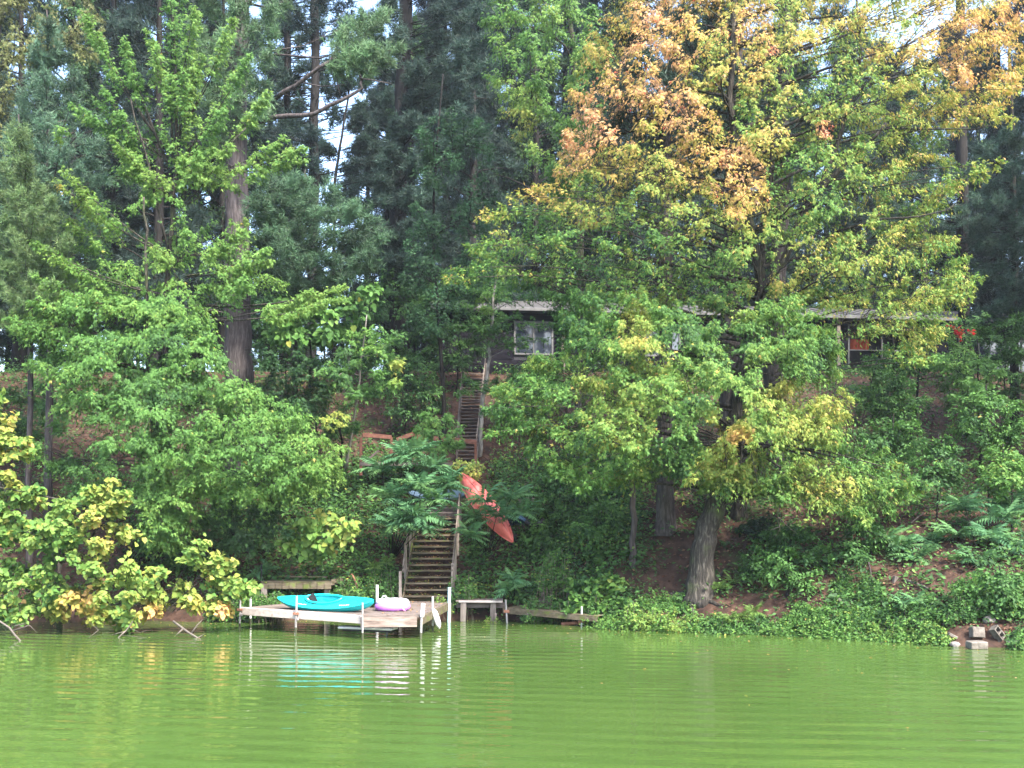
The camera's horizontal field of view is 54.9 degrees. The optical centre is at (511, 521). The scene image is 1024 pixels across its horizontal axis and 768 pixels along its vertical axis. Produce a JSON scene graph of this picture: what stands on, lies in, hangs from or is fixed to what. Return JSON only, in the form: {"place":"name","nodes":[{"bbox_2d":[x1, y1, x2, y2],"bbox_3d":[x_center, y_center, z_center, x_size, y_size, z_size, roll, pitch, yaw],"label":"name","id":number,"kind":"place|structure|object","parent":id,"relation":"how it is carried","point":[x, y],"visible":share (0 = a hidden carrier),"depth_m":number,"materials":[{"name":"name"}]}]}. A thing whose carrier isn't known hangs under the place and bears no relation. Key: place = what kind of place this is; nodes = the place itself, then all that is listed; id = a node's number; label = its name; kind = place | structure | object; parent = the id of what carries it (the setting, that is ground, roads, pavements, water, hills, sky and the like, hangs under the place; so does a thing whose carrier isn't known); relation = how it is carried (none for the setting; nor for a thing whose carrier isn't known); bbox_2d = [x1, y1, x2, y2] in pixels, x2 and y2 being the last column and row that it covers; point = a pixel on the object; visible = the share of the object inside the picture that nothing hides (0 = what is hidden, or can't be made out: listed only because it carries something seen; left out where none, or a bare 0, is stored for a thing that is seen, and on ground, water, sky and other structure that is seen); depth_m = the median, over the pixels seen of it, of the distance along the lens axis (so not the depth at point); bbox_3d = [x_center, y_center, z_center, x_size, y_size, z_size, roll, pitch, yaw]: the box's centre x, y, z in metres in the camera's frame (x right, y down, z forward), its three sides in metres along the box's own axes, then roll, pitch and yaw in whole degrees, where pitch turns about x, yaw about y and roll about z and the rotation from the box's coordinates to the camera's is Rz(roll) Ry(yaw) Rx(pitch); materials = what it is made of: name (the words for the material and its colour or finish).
{"place":"outdoors","nodes":[
{"label":"outdoors","id":0,"kind":"place"},
{"bbox_2d":[0,619,1023,767],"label":"water","id":1,"kind":"structure","parent":0,"point":[491,694],"depth_m":19.40,"materials":[{"name":"green liquid"}]},
{"bbox_2d":[237,585,451,639],"bbox_3d":[-5.550,3.269,31.973,6.869,2.264,5.695,0,0,0],"label":"dock","id":2,"kind":"object","parent":1,"relation":"in","point":[373,617],"visible":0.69,"depth_m":30.45,"materials":[{"name":"brown wood"}]},
{"bbox_2d":[277,593,373,611],"bbox_3d":[-5.888,2.549,31.109,3.708,0.538,0.832,-1,25,26],"label":"kayak","id":3,"kind":"object","parent":2,"relation":"on","point":[326,602],"visible":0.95,"depth_m":30.87,"materials":[{"name":"blue plastic"}]},
{"bbox_2d":[0,371,1023,647],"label":"hillside","id":4,"kind":"structure","parent":0,"point":[670,575],"depth_m":37.24,"materials":[{"name":"green plant"}]},
{"bbox_2d":[0,376,71,449],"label":"understory sapling","id":5,"kind":"object","parent":4,"relation":"on","point":[39,405],"visible":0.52,"depth_m":39.78,"materials":[{"name":"green plant"}]},
{"bbox_2d":[0,0,80,370],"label":"forest pine","id":6,"kind":"object","parent":4,"relation":"on","point":[21,351],"visible":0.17,"depth_m":55.87,"materials":[{"name":"green plant"}]},
{"bbox_2d":[0,114,81,591],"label":"white pine","id":7,"kind":"object","parent":4,"relation":"on","point":[20,190],"visible":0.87,"depth_m":34.49,"materials":[{"name":"green plant"}]},
{"bbox_2d":[0,0,106,157],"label":"birch tree","id":8,"kind":"object","parent":4,"relation":"on","point":[13,58],"visible":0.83,"depth_m":38.18,"materials":[{"name":"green plant"}]},
{"bbox_2d":[0,10,114,522],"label":"white pine","id":9,"kind":"object","parent":4,"relation":"on","point":[48,154],"visible":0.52,"depth_m":37.42,"materials":[{"name":"green plant"}]},
{"bbox_2d":[13,0,133,383],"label":"forest maple","id":10,"kind":"object","parent":4,"relation":"on","point":[71,12],"visible":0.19,"depth_m":49.91,"materials":[{"name":"green plant"}]},
{"bbox_2d":[41,0,187,371],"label":"forest pine","id":11,"kind":"object","parent":4,"relation":"on","point":[103,5],"visible":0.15,"depth_m":57.41,"materials":[{"name":"green plant"}]},
{"bbox_2d":[0,387,263,633],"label":"basswood tree","id":12,"kind":"object","parent":4,"relation":"on","point":[63,532],"visible":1,"depth_m":30.73,"materials":[{"name":"yellow plant"}]},
{"bbox_2d":[84,0,223,368],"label":"forest pine","id":13,"kind":"object","parent":4,"relation":"on","point":[132,24],"visible":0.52,"depth_m":53.50,"materials":[{"name":"green plant"}]},
{"bbox_2d":[122,507,209,580],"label":"understory sapling","id":14,"kind":"object","parent":4,"relation":"on","point":[166,560],"visible":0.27,"depth_m":36.48,"materials":[{"name":"green plant"}]},
{"bbox_2d":[1,0,352,586],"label":"maple tree","id":15,"kind":"object","parent":4,"relation":"on","point":[153,384],"visible":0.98,"depth_m":33.84,"materials":[{"name":"green plant"}]},
{"bbox_2d":[120,0,266,371],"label":"forest pine","id":16,"kind":"object","parent":4,"relation":"on","point":[205,22],"visible":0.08,"depth_m":59.37,"materials":[{"name":"green plant"}]},
{"bbox_2d":[164,0,278,369],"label":"forest maple","id":17,"kind":"object","parent":4,"relation":"on","point":[221,217],"visible":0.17,"depth_m":56.68,"materials":[{"name":"green plant"}]},
{"bbox_2d":[196,495,297,567],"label":"maple sapling","id":18,"kind":"object","parent":4,"relation":"on","point":[231,541],"visible":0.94,"depth_m":34.94,"materials":[{"name":"green plant"}]},
{"bbox_2d":[247,0,319,371],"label":"forest pine","id":19,"kind":"object","parent":4,"relation":"on","point":[255,137],"visible":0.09,"depth_m":63.71,"materials":[{"name":"green plant"}]},
{"bbox_2d":[248,340,341,455],"bbox_3d":[-8.878,-4.741,39.837,4.542,5.414,3.376,0,0,39],"label":"maple sapling","id":20,"kind":"object","parent":4,"relation":"on","point":[271,364],"visible":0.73,"depth_m":39.28,"materials":[{"name":"green plant"}]},
{"bbox_2d":[184,0,409,471],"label":"white pine","id":21,"kind":"object","parent":4,"relation":"on","point":[360,53],"visible":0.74,"depth_m":40.23,"materials":[{"name":"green plant"}]},
{"bbox_2d":[250,285,345,405],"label":"young tree","id":22,"kind":"object","parent":4,"relation":"on","point":[261,327],"visible":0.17,"depth_m":45.39,"materials":[{"name":"green plant"}]},
{"bbox_2d":[261,564,343,598],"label":"old platform","id":23,"kind":"structure","parent":4,"relation":"on","point":[325,585],"depth_m":35.21,"materials":[{"name":"brown wood"}]},
{"bbox_2d":[260,0,367,372],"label":"white pine","id":24,"kind":"object","parent":4,"relation":"on","point":[310,138],"visible":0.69,"depth_m":51.07,"materials":[{"name":"green plant"}]},
{"bbox_2d":[267,383,364,480],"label":"understory sapling","id":25,"kind":"object","parent":4,"relation":"on","point":[344,430],"visible":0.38,"depth_m":40.28,"materials":[{"name":"green plant"}]},
{"bbox_2d":[237,167,398,476],"bbox_3d":[-7.814,-7.815,39.155,6.626,13.687,4.480,0,0,0],"label":"white pine","id":26,"kind":"object","parent":4,"relation":"on","point":[310,258],"visible":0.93,"depth_m":38.84,"materials":[{"name":"green plant"}]},
{"bbox_2d":[274,508,361,573],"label":"basswood sapling","id":27,"kind":"object","parent":4,"relation":"on","point":[315,544],"visible":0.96,"depth_m":34.73,"materials":[{"name":"green plant"}]},
{"bbox_2d":[254,282,383,432],"bbox_3d":[-7.676,-6.466,41.183,5.162,6.456,6.412,0,0,0],"label":"basswood sapling","id":28,"kind":"object","parent":4,"relation":"on","point":[330,335],"visible":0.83,"depth_m":39.03,"materials":[{"name":"green plant"}]},
{"bbox_2d":[252,0,396,370],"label":"white pine","id":29,"kind":"object","parent":4,"relation":"on","point":[286,74],"visible":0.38,"depth_m":56.85,"materials":[{"name":"green plant"}]},
{"bbox_2d":[318,77,377,366],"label":"dead pine","id":30,"kind":"object","parent":4,"relation":"on","point":[361,120],"visible":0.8,"depth_m":55.34,"materials":[{"name":"brown plant"}]},
{"bbox_2d":[322,84,383,371],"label":"forest pine","id":31,"kind":"object","parent":4,"relation":"on","point":[346,180],"visible":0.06,"depth_m":71.47,"materials":[{"name":"green plant"}]},
{"bbox_2d":[313,315,407,471],"bbox_3d":[-5.749,-4.974,39.603,3.715,6.286,5.761,0,0,0],"label":"basswood sapling","id":32,"kind":"object","parent":4,"relation":"on","point":[337,374],"visible":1,"depth_m":37.80,"materials":[{"name":"green plant"}]},
{"bbox_2d":[341,30,431,366],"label":"forest pine","id":33,"kind":"object","parent":4,"relation":"on","point":[373,111],"visible":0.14,"depth_m":65.15,"materials":[{"name":"green plant"}]},
{"bbox_2d":[348,267,436,388],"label":"young tree","id":34,"kind":"object","parent":4,"relation":"on","point":[375,318],"visible":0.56,"depth_m":48.28,"materials":[{"name":"green plant"}]},
{"bbox_2d":[371,353,450,439],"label":"understory sapling","id":35,"kind":"object","parent":4,"relation":"on","point":[423,396],"visible":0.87,"depth_m":44.04,"materials":[{"name":"green plant"}]},
{"bbox_2d":[348,435,474,559],"bbox_3d":[-3.662,-0.757,35.422,4.459,4.667,3.736,0,0,22],"label":"sumac bush","id":36,"kind":"object","parent":4,"relation":"on","point":[409,518],"visible":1,"depth_m":34.99,"materials":[{"name":"green plant"}]},
{"bbox_2d":[363,11,462,370],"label":"forest maple","id":37,"kind":"object","parent":4,"relation":"on","point":[414,18],"visible":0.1,"depth_m":59.83,"materials":[{"name":"green plant"}]},
{"bbox_2d":[358,0,499,389],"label":"white pine","id":38,"kind":"object","parent":4,"relation":"on","point":[396,194],"visible":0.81,"depth_m":48.10,"materials":[{"name":"green plant"}]},
{"bbox_2d":[399,493,460,597],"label":"stairs","id":39,"kind":"structure","parent":4,"relation":"on","point":[406,570],"depth_m":36.40,"materials":[{"name":"brown wood"}]},
{"bbox_2d":[411,407,466,459],"bbox_3d":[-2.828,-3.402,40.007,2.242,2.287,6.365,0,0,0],"label":"maple sapling","id":40,"kind":"object","parent":4,"relation":"on","point":[449,443],"visible":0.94,"depth_m":38.28,"materials":[{"name":"green plant"}]},
{"bbox_2d":[396,74,500,450],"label":"slender tree","id":41,"kind":"object","parent":4,"relation":"on","point":[433,225],"visible":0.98,"depth_m":42.94,"materials":[{"name":"green plant"}]},
{"bbox_2d":[387,0,510,347],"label":"forest pine","id":42,"kind":"object","parent":4,"relation":"on","point":[421,3],"visible":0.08,"depth_m":61.22,"materials":[{"name":"green plant"}]},
{"bbox_2d":[419,266,512,392],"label":"young tree","id":43,"kind":"object","parent":4,"relation":"on","point":[456,358],"visible":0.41,"depth_m":48.29,"materials":[{"name":"green plant"}]},
{"bbox_2d":[456,359,485,468],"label":"stairs","id":44,"kind":"structure","parent":4,"relation":"on","point":[460,408],"depth_m":45.54,"materials":[{"name":"brown wood"}]},
{"bbox_2d":[407,0,540,342],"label":"forest pine","id":45,"kind":"object","parent":4,"relation":"on","point":[451,248],"visible":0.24,"depth_m":55.89,"materials":[{"name":"green plant"}]},
{"bbox_2d":[446,480,544,554],"bbox_3d":[-0.400,-0.082,35.740,3.036,2.929,3.852,0,0,25],"label":"sumac bush","id":46,"kind":"object","parent":4,"relation":"on","point":[502,513],"visible":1,"depth_m":35.50,"materials":[{"name":"green plant"}]},
{"bbox_2d":[453,247,556,456],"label":"birch tree","id":47,"kind":"object","parent":4,"relation":"on","point":[485,310],"visible":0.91,"depth_m":42.97,"materials":[{"name":"green plant"}]},
{"bbox_2d":[0,354,1023,628],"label":"undergrowth","id":48,"kind":"object","parent":4,"relation":"on","point":[486,574],"visible":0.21,"depth_m":37.35,"materials":[{"name":"green plant"}]},
{"bbox_2d":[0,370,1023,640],"bbox_3d":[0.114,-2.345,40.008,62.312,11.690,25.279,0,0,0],"label":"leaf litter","id":49,"kind":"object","parent":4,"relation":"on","point":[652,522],"visible":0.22,"depth_m":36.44,"materials":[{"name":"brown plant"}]},
{"bbox_2d":[465,0,571,301],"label":"forest pine","id":50,"kind":"object","parent":4,"relation":"on","point":[493,112],"visible":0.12,"depth_m":65.04,"materials":[{"name":"green plant"}]},
{"bbox_2d":[488,0,588,300],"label":"forest maple","id":51,"kind":"object","parent":4,"relation":"on","point":[537,137],"visible":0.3,"depth_m":61.88,"materials":[{"name":"green plant"}]},
{"bbox_2d":[517,516,567,561],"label":"understory sapling","id":52,"kind":"object","parent":4,"relation":"on","point":[539,539],"visible":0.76,"depth_m":37.30,"materials":[{"name":"green plant"}]},
{"bbox_2d":[477,0,616,458],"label":"maple tree","id":53,"kind":"object","parent":4,"relation":"on","point":[570,16],"visible":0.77,"depth_m":39.29,"materials":[{"name":"green plant"}]},
{"bbox_2d":[530,548,577,618],"bbox_3d":[1.681,2.234,35.300,2.100,2.636,1.843,0,0,0],"label":"shoreline shrub","id":54,"kind":"object","parent":4,"relation":"on","point":[544,582],"visible":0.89,"depth_m":35.05,"materials":[{"name":"green plant"}]},
{"bbox_2d":[517,467,617,539],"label":"understory sapling","id":55,"kind":"object","parent":4,"relation":"on","point":[559,508],"visible":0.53,"depth_m":38.03,"materials":[{"name":"green plant"}]},
{"bbox_2d":[507,0,629,299],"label":"forest pine","id":56,"kind":"object","parent":4,"relation":"on","point":[564,53],"visible":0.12,"depth_m":64.96,"materials":[{"name":"green plant"}]},
{"bbox_2d":[538,276,607,443],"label":"young tree","id":57,"kind":"object","parent":4,"relation":"on","point":[556,301],"visible":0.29,"depth_m":43.50,"materials":[{"name":"green plant"}]},
{"bbox_2d":[560,496,629,568],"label":"understory sapling","id":58,"kind":"object","parent":4,"relation":"on","point":[597,536],"visible":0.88,"depth_m":35.74,"materials":[{"name":"green plant"}]},
{"bbox_2d":[560,570,631,620],"bbox_3d":[2.922,2.586,33.726,2.654,1.932,2.181,0,0,0],"label":"burdock plant","id":59,"kind":"object","parent":4,"relation":"on","point":[580,591],"visible":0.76,"depth_m":33.45,"materials":[{"name":"green plant"}]},
{"bbox_2d":[556,0,659,302],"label":"forest pine","id":60,"kind":"object","parent":4,"relation":"on","point":[602,5],"visible":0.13,"depth_m":62.18,"materials":[{"name":"green plant"}]},
{"bbox_2d":[613,602,666,631],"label":"shoreline shrub","id":61,"kind":"object","parent":4,"relation":"on","point":[645,621],"visible":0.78,"depth_m":31.64,"materials":[{"name":"green plant"}]},
{"bbox_2d":[628,585,695,617],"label":"shoreline shrub","id":62,"kind":"object","parent":4,"relation":"on","point":[673,601],"visible":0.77,"depth_m":32.73,"materials":[{"name":"green plant"}]},
{"bbox_2d":[577,0,758,535],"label":"maple tree","id":63,"kind":"object","parent":4,"relation":"on","point":[665,509],"visible":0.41,"depth_m":35.66,"materials":[{"name":"green plant"}]},
{"bbox_2d":[627,0,723,304],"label":"forest pine","id":64,"kind":"object","parent":4,"relation":"on","point":[697,198],"visible":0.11,"depth_m":62.97,"materials":[{"name":"green plant"}]},
{"bbox_2d":[479,286,933,615],"bbox_3d":[6.313,-2.110,31.850,14.755,11.486,6.586,0,0,0],"label":"maple tree","id":65,"kind":"object","parent":4,"relation":"on","point":[689,461],"visible":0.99,"depth_m":31.34,"materials":[{"name":"green plant"}]},
{"bbox_2d":[427,300,1023,373],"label":"house","id":66,"kind":"structure","parent":4,"relation":"on","point":[535,311],"depth_m":53.03,"materials":[{"name":"brown wood"}]},
{"bbox_2d":[514,321,552,354],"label":"window","id":67,"kind":"structure","parent":66,"relation":"in","point":[533,332],"depth_m":52.34,"materials":[{"name":"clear glass"}]},
{"bbox_2d":[440,0,1023,521],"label":"maple tree","id":68,"kind":"object","parent":4,"relation":"on","point":[746,242],"visible":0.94,"depth_m":33.64,"materials":[{"name":"green plant"}]},
{"bbox_2d":[651,0,826,451],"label":"white pine","id":69,"kind":"object","parent":4,"relation":"on","point":[724,396],"visible":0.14,"depth_m":40.65,"materials":[{"name":"green plant"}]},
{"bbox_2d":[705,612,776,635],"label":"shoreline shrub","id":70,"kind":"object","parent":4,"relation":"on","point":[759,625],"visible":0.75,"depth_m":30.71,"materials":[{"name":"green plant"}]},
{"bbox_2d":[740,25,823,307],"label":"forest pine","id":71,"kind":"object","parent":4,"relation":"on","point":[802,246],"visible":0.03,"depth_m":64.78,"materials":[{"name":"green plant"}]},
{"bbox_2d":[707,0,874,468],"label":"white pine","id":72,"kind":"object","parent":4,"relation":"on","point":[769,369],"visible":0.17,"depth_m":39.63,"materials":[{"name":"green plant"}]},
{"bbox_2d":[733,522,848,605],"bbox_3d":[9.290,1.775,32.411,4.003,3.571,3.499,0,0,0],"label":"beech bush","id":73,"kind":"object","parent":4,"relation":"on","point":[771,570],"visible":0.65,"depth_m":32.03,"materials":[{"name":"green plant"}]},
{"bbox_2d":[762,607,836,638],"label":"shoreline shrub","id":74,"kind":"object","parent":4,"relation":"on","point":[808,629],"visible":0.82,"depth_m":30.07,"materials":[{"name":"green plant"}]},
{"bbox_2d":[778,598,879,631],"bbox_3d":[9.750,2.962,30.340,3.004,1.172,1.702,0,0,21],"label":"shoreline shrub","id":75,"kind":"object","parent":4,"relation":"on","point":[800,608],"visible":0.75,"depth_m":30.23,"materials":[{"name":"green plant"}]},
{"bbox_2d":[797,6,906,309],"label":"forest pine","id":76,"kind":"object","parent":4,"relation":"on","point":[859,218],"visible":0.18,"depth_m":65.12,"materials":[{"name":"green plant"}]},
{"bbox_2d":[819,605,887,640],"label":"shoreline shrub","id":77,"kind":"object","parent":4,"relation":"on","point":[844,632],"visible":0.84,"depth_m":29.29,"materials":[{"name":"green plant"}]},
{"bbox_2d":[827,571,890,603],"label":"shoreline shrub","id":78,"kind":"object","parent":4,"relation":"on","point":[839,587],"visible":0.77,"depth_m":30.95,"materials":[{"name":"green plant"}]},
{"bbox_2d":[832,512,888,575],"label":"understory sapling","id":79,"kind":"object","parent":4,"relation":"on","point":[858,555],"visible":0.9,"depth_m":31.52,"materials":[{"name":"green plant"}]},
{"bbox_2d":[842,34,939,310],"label":"forest pine","id":80,"kind":"object","parent":4,"relation":"on","point":[890,105],"visible":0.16,"depth_m":69.09,"materials":[{"name":"green plant"}]},
{"bbox_2d":[855,374,933,480],"bbox_3d":[14.478,-3.220,36.956,3.358,4.726,2.439,0,0,0],"label":"slope sapling","id":81,"kind":"object","parent":4,"relation":"on","point":[878,404],"visible":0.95,"depth_m":36.76,"materials":[{"name":"green plant"}]},
{"bbox_2d":[858,413,930,520],"bbox_3d":[13.023,-1.745,33.632,2.470,3.983,1.833,0,0,-20],"label":"slope sapling","id":82,"kind":"object","parent":4,"relation":"on","point":[892,441],"visible":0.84,"depth_m":33.56,"materials":[{"name":"green plant"}]},
{"bbox_2d":[860,321,938,454],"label":"young tree","id":83,"kind":"object","parent":4,"relation":"on","point":[901,371],"visible":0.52,"depth_m":41.57,"materials":[{"name":"green plant"}]},
{"bbox_2d":[854,589,954,628],"bbox_3d":[11.731,2.720,29.556,3.258,1.397,1.932,0,0,35],"label":"shoreline shrub","id":84,"kind":"object","parent":4,"relation":"on","point":[888,616],"visible":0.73,"depth_m":29.30,"materials":[{"name":"green plant"}]},
{"bbox_2d":[870,524,949,570],"bbox_3d":[12.926,1.075,31.699,2.954,2.258,2.534,0,0,0],"label":"sumac bush","id":85,"kind":"object","parent":4,"relation":"on","point":[913,537],"visible":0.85,"depth_m":31.53,"materials":[{"name":"green plant"}]},
{"bbox_2d":[869,615,956,646],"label":"shoreline shrub","id":86,"kind":"object","parent":4,"relation":"on","point":[900,636],"visible":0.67,"depth_m":28.49,"materials":[{"name":"green plant"}]},
{"bbox_2d":[873,53,977,311],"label":"forest maple","id":87,"kind":"object","parent":4,"relation":"on","point":[923,166],"visible":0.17,"depth_m":65.86,"materials":[{"name":"green plant"}]},
{"bbox_2d":[904,433,971,530],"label":"slope sapling","id":88,"kind":"object","parent":4,"relation":"on","point":[939,480],"visible":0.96,"depth_m":32.42,"materials":[{"name":"green plant"}]},
{"bbox_2d":[868,0,1023,383],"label":"white pine","id":89,"kind":"object","parent":4,"relation":"on","point":[964,242],"visible":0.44,"depth_m":48.38,"materials":[{"name":"green plant"}]},
{"bbox_2d":[909,7,1021,311],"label":"forest pine","id":90,"kind":"object","parent":4,"relation":"on","point":[952,147],"visible":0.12,"depth_m":67.41,"materials":[{"name":"green plant"}]},
{"bbox_2d":[909,310,1023,442],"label":"hornbeam tree","id":91,"kind":"object","parent":4,"relation":"on","point":[1011,320],"visible":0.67,"depth_m":40.00,"materials":[{"name":"green plant"}]},
{"bbox_2d":[927,339,1006,473],"bbox_3d":[18.038,-4.393,38.166,5.724,5.295,2.242,0,0,-43],"label":"hornbeam tree","id":92,"kind":"object","parent":4,"relation":"on","point":[961,376],"visible":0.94,"depth_m":37.38,"materials":[{"name":"green plant"}]},
{"bbox_2d":[927,485,1023,568],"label":"sumac bush","id":93,"kind":"object","parent":4,"relation":"on","point":[973,530],"visible":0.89,"depth_m":31.43,"materials":[{"name":"green plant"}]},
{"bbox_2d":[932,568,1023,626],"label":"shoreline shrub","id":94,"kind":"object","parent":4,"relation":"on","point":[956,607],"visible":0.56,"depth_m":28.20,"materials":[{"name":"green plant"}]},
{"bbox_2d":[940,0,1023,310],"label":"forest pine","id":95,"kind":"object","parent":4,"relation":"on","point":[982,299],"visible":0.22,"depth_m":65.46,"materials":[{"name":"green plant"}]},
{"bbox_2d":[944,384,1023,520],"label":"slope sapling","id":96,"kind":"object","parent":4,"relation":"on","point":[969,426],"visible":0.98,"depth_m":33.28,"materials":[{"name":"green plant"}]},
{"bbox_2d":[946,566,1023,618],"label":"understory sapling","id":97,"kind":"object","parent":4,"relation":"on","point":[1010,582],"visible":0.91,"depth_m":28.01,"materials":[{"name":"green plant"}]},
{"bbox_2d":[963,49,1023,435],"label":"spruce tree","id":98,"kind":"object","parent":4,"relation":"on","point":[1013,203],"visible":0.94,"depth_m":42.47,"materials":[{"name":"green plant"}]},
{"bbox_2d":[969,440,1023,532],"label":"slope sapling","id":99,"kind":"object","parent":4,"relation":"on","point":[1004,478],"visible":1,"depth_m":31.86,"materials":[{"name":"green plant"}]},
{"bbox_2d":[975,0,1023,311],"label":"forest pine","id":100,"kind":"object","parent":4,"relation":"on","point":[1020,121],"visible":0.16,"depth_m":63.64,"materials":[{"name":"green plant"}]},
{"bbox_2d":[0,0,1023,370],"label":"sky","id":101,"kind":"structure","parent":0,"point":[367,3],"materials":[{"name":"white"}]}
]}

